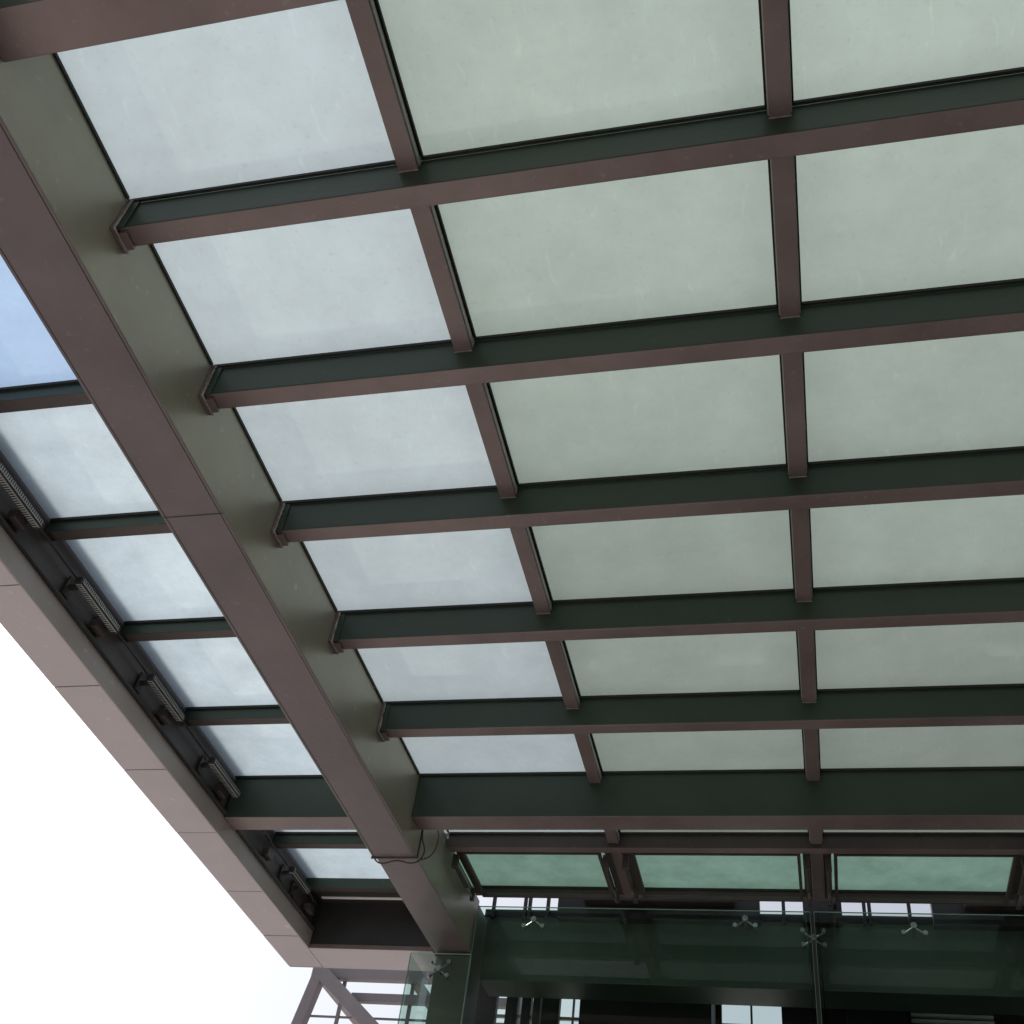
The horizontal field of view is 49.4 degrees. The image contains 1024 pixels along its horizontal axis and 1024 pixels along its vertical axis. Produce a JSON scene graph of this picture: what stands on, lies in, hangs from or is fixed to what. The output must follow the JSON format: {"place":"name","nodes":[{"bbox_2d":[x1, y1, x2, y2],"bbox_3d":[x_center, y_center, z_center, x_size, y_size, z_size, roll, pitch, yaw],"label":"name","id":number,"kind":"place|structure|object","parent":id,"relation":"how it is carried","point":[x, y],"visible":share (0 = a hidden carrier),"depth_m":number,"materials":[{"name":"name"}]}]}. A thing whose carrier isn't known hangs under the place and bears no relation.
{"place":"outdoors","nodes":[
{"label":"outdoors","id":0,"kind":"place"},
{"bbox_2d":[410,205,475,351],"bbox_3d":[-0.391,-1.351,6.240,0.138,0.110,1.045,-4,-45,13],"label":"glazing bar","id":1,"kind":"object","parent":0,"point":[431,231],"visible":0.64,"depth_m":6.22,"materials":[{"name":"brown metal"}]},
{"bbox_2d":[0,624,931,1023],"label":"sky","id":2,"kind":"structure","parent":0,"point":[108,916],"materials":[{"name":"white"}]},
{"bbox_2d":[574,734,602,782],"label":"glazing bar","id":3,"kind":"object","parent":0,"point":[589,755],"visible":0.64,"depth_m":9.61,"materials":[{"name":"brown metal"}]},
{"bbox_2d":[768,156,801,317],"bbox_3d":[1.428,-1.476,5.803,0.138,0.110,1.045,-4,-45,13],"label":"glazing bar","id":4,"kind":"object","parent":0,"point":[782,172],"visible":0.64,"depth_m":5.78,"materials":[{"name":"brown metal"}]},
{"label":"ground","id":5,"kind":"structure","parent":0,"visible":0},
{"bbox_2d":[291,968,532,1023],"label":"steel frame tower","id":6,"kind":"structure","parent":5,"relation":"on","point":[346,1001],"depth_m":16.63,"materials":[{"name":"metal"}]},
{"bbox_2d":[425,907,486,1023],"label":"column","id":7,"kind":"structure","parent":5,"relation":"on","point":[446,1002],"depth_m":11.50,"materials":[{"name":"paint"}]},
{"bbox_2d":[531,998,542,1023],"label":"lobby post","id":8,"kind":"object","parent":5,"relation":"on","point":[536,1010],"depth_m":12.17,"materials":[{"name":"metal"}]},
{"bbox_2d":[461,906,817,1023],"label":"pane edge","id":9,"kind":"object","parent":5,"relation":"on","point":[629,909],"visible":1,"depth_m":11.41,"materials":[{"name":"green glass"}]},
{"bbox_2d":[578,1000,715,1023],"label":"lift shaft","id":10,"kind":"object","parent":5,"relation":"on","point":[607,1012],"depth_m":12.10,"materials":[{"name":"black metal"}]},
{"bbox_2d":[474,981,1023,1023],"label":"back wall","id":11,"kind":"structure","parent":5,"relation":"on","point":[486,1008],"depth_m":12.86,"materials":[{"name":"black metal"}]},
{"bbox_3d":[5.242,4.732,11.693,11.900,0.200,1.340,-4,-45,13],"label":"roof slab","id":12,"kind":"object","parent":11,"relation":"on","visible":0},
{"bbox_2d":[480,917,1023,1015],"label":"transom beam","id":13,"kind":"structure","parent":12,"relation":"attached to","point":[881,967],"depth_m":11.15,"materials":[{"name":"paint"}]},
{"bbox_2d":[485,897,1023,930],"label":"clerestory frame","id":14,"kind":"object","parent":13,"relation":"on","point":[937,922],"visible":0.49,"depth_m":11.41,"materials":[{"name":"black metal"}]},
{"bbox_2d":[911,1012,994,1023],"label":"louvre","id":15,"kind":"object","parent":12,"relation":"attached to","point":[945,1016],"visible":0.18,"depth_m":11.85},
{"bbox_2d":[810,914,821,1023],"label":"silicone joint","id":16,"kind":"object","parent":5,"relation":"on","point":[816,972],"visible":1,"depth_m":10.65,"materials":[{"name":"black rubber"}]},
{"bbox_2d":[814,911,1023,1019],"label":"pane edge","id":17,"kind":"object","parent":5,"relation":"on","point":[908,913],"visible":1,"depth_m":10.81,"materials":[{"name":"green glass"}]},
{"bbox_3d":[-4.184,-3.621,-0.864,0.370,6.218,0.400,-4,-45,13],"label":"column front","id":18,"kind":"object","parent":5,"relation":"on","visible":0},
{"bbox_2d":[0,54,421,856],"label":"beam","id":19,"kind":"structure","parent":18,"relation":"on","point":[44,124],"depth_m":6.72,"materials":[{"name":"brown metal"}]},
{"bbox_2d":[0,383,91,412],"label":"purlin","id":20,"kind":"object","parent":19,"relation":"attached to","point":[44,397],"visible":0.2,"depth_m":7.25,"materials":[{"name":"green paint"}]},
{"bbox_2d":[44,514,171,540],"bbox_3d":[-2.742,0.098,8.121,1.445,0.112,0.100,-4,-45,13],"label":"purlin","id":21,"kind":"object","parent":19,"relation":"attached to","point":[108,527],"visible":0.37,"depth_m":8.13,"materials":[{"name":"green paint"}]},
{"bbox_2d":[110,199,139,253],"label":"purlin cleats","id":22,"kind":"object","parent":19,"relation":"attached to","point":[128,243],"visible":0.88,"depth_m":6.06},
{"bbox_2d":[113,115,791,253],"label":"weld beads","id":23,"kind":"object","parent":22,"relation":"attached to","point":[122,215],"visible":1,"depth_m":6.04},
{"bbox_2d":[0,0,337,61],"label":"cross beam","id":24,"kind":"structure","parent":19,"relation":"attached to","point":[31,28],"depth_m":5.03,"materials":[{"name":"metal"}]},
{"bbox_2d":[120,620,235,641],"bbox_3d":[-2.483,0.946,8.958,1.445,0.112,0.100,-4,-45,13],"label":"purlin","id":25,"kind":"object","parent":19,"relation":"attached to","point":[176,630],"visible":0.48,"depth_m":8.97,"materials":[{"name":"green paint"}]},
{"bbox_2d":[0,125,413,856],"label":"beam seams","id":26,"kind":"object","parent":19,"relation":"attached to","point":[198,475],"visible":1,"depth_m":6.92,"materials":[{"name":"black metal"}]},
{"bbox_2d":[198,365,222,414],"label":"purlin cleats","id":27,"kind":"object","parent":19,"relation":"attached to","point":[212,404],"visible":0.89,"depth_m":6.87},
{"bbox_2d":[184,708,289,725],"bbox_3d":[-2.223,1.798,9.799,1.445,0.112,0.100,-4,-45,13],"label":"purlin","id":28,"kind":"object","parent":19,"relation":"attached to","point":[247,716],"visible":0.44,"depth_m":9.81,"materials":[{"name":"green paint"}]},
{"bbox_2d":[270,502,290,547],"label":"purlin cleats","id":29,"kind":"object","parent":19,"relation":"attached to","point":[281,536],"visible":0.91,"depth_m":7.71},
{"bbox_2d":[224,778,355,829],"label":"cross beam","id":30,"kind":"structure","parent":19,"relation":"attached to","point":[286,804],"depth_m":10.45,"materials":[{"name":"metal"}]},
{"bbox_2d":[328,612,344,653],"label":"purlin cleats","id":31,"kind":"object","parent":19,"relation":"attached to","point":[339,647],"visible":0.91,"depth_m":8.55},
{"bbox_2d":[376,703,390,741],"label":"purlin cleats","id":32,"kind":"object","parent":19,"relation":"attached to","point":[385,736],"visible":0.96,"depth_m":9.39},
{"bbox_2d":[378,830,479,955],"bbox_3d":[-0.805,3.687,11.136,0.394,0.600,2.165,-4,-45,13],"label":"beam tail","id":33,"kind":"object","parent":19,"relation":"attached to","point":[432,891],"visible":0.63,"depth_m":10.97},
{"bbox_2d":[0,53,1023,894],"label":"glazing gaskets","id":34,"kind":"object","parent":19,"relation":"attached to","point":[634,127],"visible":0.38,"depth_m":7.54,"materials":[{"name":"rubber"}]},
{"bbox_2d":[0,255,76,387],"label":"glass pane","id":35,"kind":"object","parent":34,"relation":"on","point":[30,352],"visible":0.33,"depth_m":7.08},
{"bbox_2d":[0,404,157,517],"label":"glass pane","id":36,"kind":"object","parent":34,"relation":"on","point":[69,461],"visible":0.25,"depth_m":7.82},
{"bbox_2d":[66,533,222,620],"bbox_3d":[-2.498,0.472,8.569,1.652,0.001,1.212,-4,-45,13],"label":"glass pane","id":37,"kind":"object","parent":34,"relation":"on","point":[146,577],"visible":0.4,"depth_m":8.66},
{"bbox_2d":[138,637,277,706],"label":"glass pane","id":38,"kind":"object","parent":34,"relation":"on","point":[206,672],"visible":0.4,"depth_m":9.52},
{"bbox_2d":[57,0,394,201],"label":"glass pane","id":39,"kind":"object","parent":34,"relation":"on","point":[274,94],"visible":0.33,"depth_m":5.71,"materials":[{"name":"glass"}]},
{"bbox_2d":[199,724,321,775],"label":"glass pane","id":40,"kind":"object","parent":34,"relation":"on","point":[261,749],"visible":0.4,"depth_m":10.35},
{"bbox_2d":[154,209,450,364],"bbox_3d":[-1.296,-1.330,6.494,1.870,0.001,1.167,-4,-45,13],"label":"glass pane","id":41,"kind":"object","parent":34,"relation":"on","point":[348,283],"visible":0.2,"depth_m":6.50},
{"bbox_2d":[287,848,388,878],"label":"glass pane","id":42,"kind":"object","parent":34,"relation":"on","point":[336,863],"visible":0.4,"depth_m":11.87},
{"bbox_2d":[236,385,495,501],"bbox_3d":[-1.042,-0.496,7.318,1.870,0.001,1.217,-4,-45,13],"label":"glass pane","id":43,"kind":"object","parent":34,"relation":"on","point":[408,441],"visible":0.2,"depth_m":7.35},
{"bbox_2d":[345,0,423,171],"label":"glazing bar","id":44,"kind":"object","parent":34,"relation":"attached to","point":[370,29],"visible":1,"depth_m":5.44,"materials":[{"name":"brown metal"}]},
{"bbox_2d":[304,528,531,611],"bbox_3d":[-0.782,0.355,8.157,1.870,0.001,1.212,-4,-45,13],"label":"glass pane","id":45,"kind":"object","parent":34,"relation":"on","point":[447,568],"visible":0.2,"depth_m":8.22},
{"bbox_2d":[358,641,561,701],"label":"glass pane","id":46,"kind":"object","parent":34,"relation":"on","point":[491,670],"visible":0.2,"depth_m":9.08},
{"bbox_2d":[465,383,518,497],"bbox_3d":[-0.137,-0.516,7.064,0.138,0.110,1.095,-4,-45,13],"label":"glazing bar","id":47,"kind":"object","parent":34,"relation":"attached to","point":[486,414],"visible":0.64,"depth_m":7.06,"materials":[{"name":"brown metal"}]},
{"bbox_2d":[402,734,584,774],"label":"glass pane","id":48,"kind":"object","parent":34,"relation":"on","point":[510,753],"visible":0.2,"depth_m":9.93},
{"bbox_2d":[444,830,603,834],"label":"glass pane","id":49,"kind":"object","parent":34,"relation":"on","point":[445,831],"depth_m":10.88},
{"bbox_2d":[447,836,614,886],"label":"glass pane","id":50,"kind":"object","parent":34,"relation":"on","point":[544,870],"visible":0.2,"depth_m":11.44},
{"bbox_2d":[510,527,552,613],"bbox_3d":[0.123,0.334,7.903,0.138,0.110,1.090,-4,-45,13],"label":"glazing bar","id":51,"kind":"object","parent":34,"relation":"attached to","point":[524,539],"visible":0.64,"depth_m":7.92,"materials":[{"name":"brown metal"}]},
{"bbox_2d":[545,641,580,708],"bbox_3d":[0.382,1.184,8.742,0.138,0.110,1.095,-4,-45,13],"label":"glazing bar","id":52,"kind":"object","parent":34,"relation":"attached to","point":[563,670],"visible":0.64,"depth_m":8.78,"materials":[{"name":"brown metal"}]},
{"bbox_2d":[378,0,765,160],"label":"glass pane","id":53,"kind":"object","parent":34,"relation":"on","point":[477,73],"visible":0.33,"depth_m":5.36,"materials":[{"name":"glass"}]},
{"bbox_2d":[438,160,775,336],"bbox_3d":[0.524,-1.455,6.058,1.867,0.001,1.167,-4,-45,13],"label":"glass pane","id":54,"kind":"object","parent":34,"relation":"on","point":[683,242],"visible":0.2,"depth_m":6.08,"materials":[{"name":"glass"}]},
{"bbox_2d":[602,853,623,903],"bbox_3d":[1.003,3.649,11.034,0.068,0.215,0.990,-4,-45,13],"label":"vent strut","id":55,"kind":"object","parent":34,"relation":"attached to","point":[608,863],"visible":0.96,"depth_m":11.01,"materials":[{"name":"brown paint"}]},
{"bbox_2d":[490,355,785,482],"bbox_3d":[0.779,-0.620,6.881,1.867,0.001,1.217,-4,-45,13],"label":"glass pane","id":56,"kind":"object","parent":34,"relation":"on","point":[695,416],"visible":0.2,"depth_m":6.93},
{"bbox_2d":[532,510,792,603],"bbox_3d":[1.038,0.230,7.720,1.867,0.001,1.212,-4,-45,13],"label":"glass pane","id":57,"kind":"object","parent":34,"relation":"on","point":[750,551],"visible":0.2,"depth_m":7.79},
{"bbox_2d":[565,631,798,695],"bbox_3d":[1.298,1.080,8.560,1.867,0.001,1.217,-4,-45,13],"label":"glass pane","id":58,"kind":"object","parent":34,"relation":"on","point":[766,661],"visible":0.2,"depth_m":8.66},
{"bbox_2d":[592,729,803,770],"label":"glass pane","id":59,"kind":"object","parent":34,"relation":"on","point":[726,750],"visible":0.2,"depth_m":9.50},
{"bbox_2d":[620,830,807,831],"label":"glass pane","id":60,"kind":"object","parent":34,"relation":"on","point":[714,830],"depth_m":10.45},
{"bbox_2d":[636,854,804,888],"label":"glass pane","id":61,"kind":"object","parent":34,"relation":"on","point":[747,872],"visible":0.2,"depth_m":11.01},
{"bbox_2d":[447,835,1023,854],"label":"purlin","id":62,"kind":"object","parent":34,"relation":"attached to","point":[913,844],"visible":0.92,"depth_m":10.34,"materials":[{"name":"brown paint"}]},
{"bbox_2d":[461,852,614,898],"bbox_3d":[0.274,3.667,11.234,1.400,0.035,0.960,-4,-45,13],"label":"roof vent window","id":63,"kind":"structure","parent":62,"relation":"attached to","point":[519,895],"depth_m":11.41,"materials":[{"name":"brown paint"}]},
{"bbox_2d":[611,853,634,897],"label":"glazing bar","id":64,"kind":"object","parent":62,"relation":"attached to","point":[617,860],"visible":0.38,"depth_m":11.06,"materials":[{"name":"brown metal"}]},
{"bbox_2d":[631,853,803,901],"bbox_3d":[2.009,3.549,10.818,1.575,0.035,0.960,-4,-45,13],"label":"roof vent window","id":65,"kind":"structure","parent":62,"relation":"attached to","point":[727,898],"depth_m":10.98,"materials":[{"name":"brown paint"}]},
{"bbox_2d":[810,854,824,900],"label":"glazing bar","id":66,"kind":"object","parent":62,"relation":"attached to","point":[817,874],"visible":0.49,"depth_m":10.63,"materials":[{"name":"brown metal"}]},
{"bbox_2d":[803,854,811,906],"bbox_3d":[2.822,3.525,10.597,0.068,0.215,0.990,-4,-45,13],"label":"vent strut","id":67,"kind":"object","parent":66,"relation":"attached to","point":[807,875],"visible":0.96,"depth_m":10.44,"materials":[{"name":"brown paint"}]},
{"bbox_2d":[824,854,831,906],"bbox_3d":[3.007,3.512,10.553,0.068,0.215,0.990,-4,-45,13],"label":"vent strut","id":68,"kind":"object","parent":66,"relation":"attached to","point":[828,874],"visible":0.96,"depth_m":10.40,"materials":[{"name":"brown paint"}]},
{"bbox_2d":[834,854,1017,904],"bbox_3d":[3.828,3.424,10.381,1.575,0.035,0.960,-4,-45,13],"label":"roof vent window","id":69,"kind":"structure","parent":62,"relation":"attached to","point":[1005,901],"depth_m":10.53,"materials":[{"name":"brown paint"}]},
{"bbox_2d":[475,888,1014,902],"bbox_3d":[3.037,3.814,11.039,7.049,0.060,0.070,-4,-45,13],"label":"purlin","id":70,"kind":"object","parent":34,"relation":"attached to","point":[767,894],"visible":0.49,"depth_m":11.16,"materials":[{"name":"brown paint"}]},
{"bbox_2d":[451,852,479,900],"bbox_3d":[-0.462,3.749,11.386,0.068,0.215,0.990,-4,-45,13],"label":"vent strut","id":71,"kind":"object","parent":70,"relation":"attached to","point":[455,860],"visible":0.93,"depth_m":11.31,"materials":[{"name":"brown paint"}]},
{"bbox_2d":[622,853,641,903],"bbox_3d":[1.188,3.636,10.990,0.068,0.215,0.990,-4,-45,13],"label":"vent strut","id":72,"kind":"object","parent":70,"relation":"attached to","point":[628,867],"visible":0.95,"depth_m":10.97,"materials":[{"name":"brown paint"}]},
{"bbox_2d":[758,0,793,117],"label":"glazing bar","id":73,"kind":"object","parent":34,"relation":"attached to","point":[775,37],"visible":1,"depth_m":5.13,"materials":[{"name":"brown metal"}]},
{"bbox_2d":[779,352,807,476],"bbox_3d":[1.683,-0.641,6.627,0.138,0.110,1.095,-4,-45,13],"label":"glazing bar","id":74,"kind":"object","parent":34,"relation":"attached to","point":[792,373],"visible":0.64,"depth_m":6.62,"materials":[{"name":"brown metal"}]},
{"bbox_2d":[789,509,813,601],"bbox_3d":[1.942,0.209,7.466,0.138,0.110,1.090,-4,-45,13],"label":"glazing bar","id":75,"kind":"object","parent":34,"relation":"attached to","point":[801,544],"visible":0.64,"depth_m":7.48,"materials":[{"name":"brown metal"}]},
{"bbox_2d":[796,630,817,701],"bbox_3d":[2.202,1.060,8.305,0.138,0.110,1.095,-4,-45,13],"label":"glazing bar","id":76,"kind":"object","parent":34,"relation":"attached to","point":[806,659],"visible":0.64,"depth_m":8.34,"materials":[{"name":"brown metal"}]},
{"bbox_2d":[790,0,1023,106],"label":"glass pane","id":77,"kind":"object","parent":34,"relation":"on","point":[842,46],"depth_m":5.11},
{"bbox_2d":[796,125,1023,301],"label":"glass pane","id":78,"kind":"object","parent":34,"relation":"on","point":[938,211],"visible":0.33,"depth_m":5.72,"materials":[{"name":"glass"}]},
{"bbox_2d":[804,331,1023,461],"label":"glass pane","id":79,"kind":"object","parent":34,"relation":"on","point":[944,395],"visible":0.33,"depth_m":6.55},
{"bbox_2d":[810,495,1023,586],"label":"glass pane","id":80,"kind":"object","parent":34,"relation":"on","point":[945,540],"visible":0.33,"depth_m":7.41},
{"bbox_2d":[815,622,1023,688],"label":"glass pane","id":81,"kind":"object","parent":34,"relation":"on","point":[967,654],"visible":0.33,"depth_m":8.26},
{"bbox_2d":[819,725,1023,768],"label":"glass pane","id":82,"kind":"object","parent":34,"relation":"on","point":[958,746],"visible":0.33,"depth_m":9.09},
{"bbox_2d":[831,854,1012,891],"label":"glass pane","id":83,"kind":"object","parent":34,"relation":"on","point":[933,873],"visible":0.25,"depth_m":10.57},
{"bbox_2d":[823,830,1023,831],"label":"glass pane","id":84,"kind":"object","parent":34,"relation":"on","point":[923,830],"depth_m":10.02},
{"bbox_2d":[1018,872,1023,903],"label":"glazing bar","id":85,"kind":"object","parent":34,"relation":"attached to","point":[1022,900],"visible":0.26,"depth_m":10.45,"materials":[{"name":"brown metal"}]},
{"bbox_2d":[1009,855,1023,909],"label":"vent strut","id":86,"kind":"object","parent":85,"relation":"attached to","point":[1019,869],"visible":0.93,"depth_m":10.23,"materials":[{"name":"brown paint"}]},
{"bbox_2d":[119,73,1023,245],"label":"purlin","id":87,"kind":"object","parent":19,"relation":"attached to","point":[938,110],"visible":0.97,"depth_m":5.47,"materials":[{"name":"brown metal"}]},
{"bbox_2d":[206,283,1023,408],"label":"purlin","id":88,"kind":"object","parent":19,"relation":"attached to","point":[934,316],"visible":0.95,"depth_m":6.28,"materials":[{"name":"brown metal"}]},
{"bbox_2d":[277,450,1023,541],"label":"purlin","id":89,"kind":"object","parent":19,"relation":"attached to","point":[929,479],"visible":0.93,"depth_m":7.11,"materials":[{"name":"brown metal"}]},
{"bbox_2d":[334,581,1023,648],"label":"purlin","id":90,"kind":"object","parent":19,"relation":"attached to","point":[977,603],"visible":0.9,"depth_m":7.94,"materials":[{"name":"brown metal"}]},
{"bbox_2d":[381,687,1023,737],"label":"purlin","id":91,"kind":"object","parent":19,"relation":"attached to","point":[929,708],"visible":0.9,"depth_m":8.77,"materials":[{"name":"brown metal"}]},
{"bbox_2d":[412,769,1023,829],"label":"cross beam","id":92,"kind":"structure","parent":19,"relation":"attached to","point":[934,800],"depth_m":9.51,"materials":[{"name":"metal"}]},
{"bbox_2d":[802,729,820,780],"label":"glazing bar","id":93,"kind":"object","parent":92,"relation":"attached to","point":[811,750],"visible":0.64,"depth_m":9.17,"materials":[{"name":"brown metal"}]},
{"bbox_2d":[808,830,822,843],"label":"glazing bar","id":94,"kind":"object","parent":92,"relation":"attached to","point":[815,836],"visible":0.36,"depth_m":10.10,"materials":[{"name":"brown metal"}]},
{"bbox_3d":[-0.384,-7.252,-0.110,10.826,0.784,0.398,-4,-45,13],"label":"fascia front","id":95,"kind":"object","parent":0,"visible":0},
{"bbox_2d":[0,450,322,966],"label":"fascia","id":96,"kind":"structure","parent":95,"relation":"attached to","point":[87,674],"depth_m":9.33,"materials":[{"name":"metal"}]},
{"bbox_2d":[0,462,44,532],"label":"linear light fixture","id":97,"kind":"object","parent":96,"relation":"attached to","point":[30,514],"visible":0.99,"depth_m":7.75,"materials":[{"name":"black metal"}]},
{"bbox_2d":[61,576,120,636],"bbox_3d":[-3.237,0.728,8.582,0.183,0.170,0.620,-4,-45,13],"label":"linear light fixture","id":98,"kind":"object","parent":96,"relation":"attached to","point":[101,610],"visible":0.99,"depth_m":8.49,"materials":[{"name":"black metal"}]},
{"bbox_2d":[134,672,184,724],"bbox_3d":[-2.976,1.583,9.426,0.183,0.170,0.620,-4,-45,13],"label":"linear light fixture","id":99,"kind":"object","parent":96,"relation":"attached to","point":[153,681],"visible":0.98,"depth_m":9.33,"materials":[{"name":"black metal"}]},
{"bbox_2d":[6,510,318,914],"bbox_3d":[-3.709,-0.752,7.139,0.102,0.191,16.980,-4,-45,13],"label":"cable conduit","id":100,"kind":"object","parent":96,"relation":"attached to","point":[16,519],"visible":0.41,"depth_m":9.31,"materials":[{"name":"black metal"}]},
{"bbox_2d":[196,755,240,801],"bbox_3d":[-2.706,2.467,10.298,0.183,0.170,0.620,-4,-45,13],"label":"linear light fixture","id":101,"kind":"object","parent":96,"relation":"attached to","point":[227,782],"visible":1,"depth_m":10.19,"materials":[{"name":"black metal"}]},
{"bbox_2d":[278,863,310,896],"bbox_3d":[-2.277,3.872,11.684,0.183,0.170,0.500,-4,-45,13],"label":"linear light fixture","id":102,"kind":"object","parent":96,"relation":"attached to","point":[299,880],"visible":1,"depth_m":11.62,"materials":[{"name":"black metal"}]},
{"bbox_2d":[273,834,366,848],"bbox_3d":[-1.747,3.360,11.339,1.445,0.110,0.100,-4,-45,13],"label":"purlin","id":103,"kind":"object","parent":96,"relation":"attached to","point":[321,841],"visible":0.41,"depth_m":11.35,"materials":[{"name":"green paint"}]},
{"bbox_2d":[306,878,396,891],"bbox_3d":[-1.543,4.028,11.998,1.445,0.110,0.100,-4,-45,13],"label":"purlin","id":104,"kind":"object","parent":96,"relation":"attached to","point":[350,884],"visible":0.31,"depth_m":12.01,"materials":[{"name":"green paint"}]},
{"bbox_2d":[290,891,436,970],"bbox_3d":[-1.661,4.496,12.306,1.830,0.784,0.842,-4,-45,13],"label":"fascia return","id":105,"kind":"object","parent":96,"relation":"attached to","point":[371,930],"visible":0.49,"depth_m":12.12,"materials":[{"name":"metal"}]},
{"label":"pane","id":106,"kind":"object","parent":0,"visible":0},
{"bbox_2d":[800,928,826,948],"bbox_3d":[2.976,4.243,10.958,0.244,0.184,0.270,-4,-45,13],"label":"spider fitting","id":107,"kind":"object","parent":106,"relation":"attached to","point":[813,937],"visible":0.94,"depth_m":10.88,"materials":[{"name":"silver metal"}]},
{"label":"pane","id":108,"kind":"object","parent":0,"visible":0},
{"bbox_2d":[426,959,451,978],"bbox_3d":[-0.734,4.787,11.555,0.244,0.184,0.270,-4,-45,13],"label":"spider fitting","id":109,"kind":"object","parent":108,"relation":"attached to","point":[439,968],"visible":1,"depth_m":11.48,"materials":[{"name":"silver metal"}]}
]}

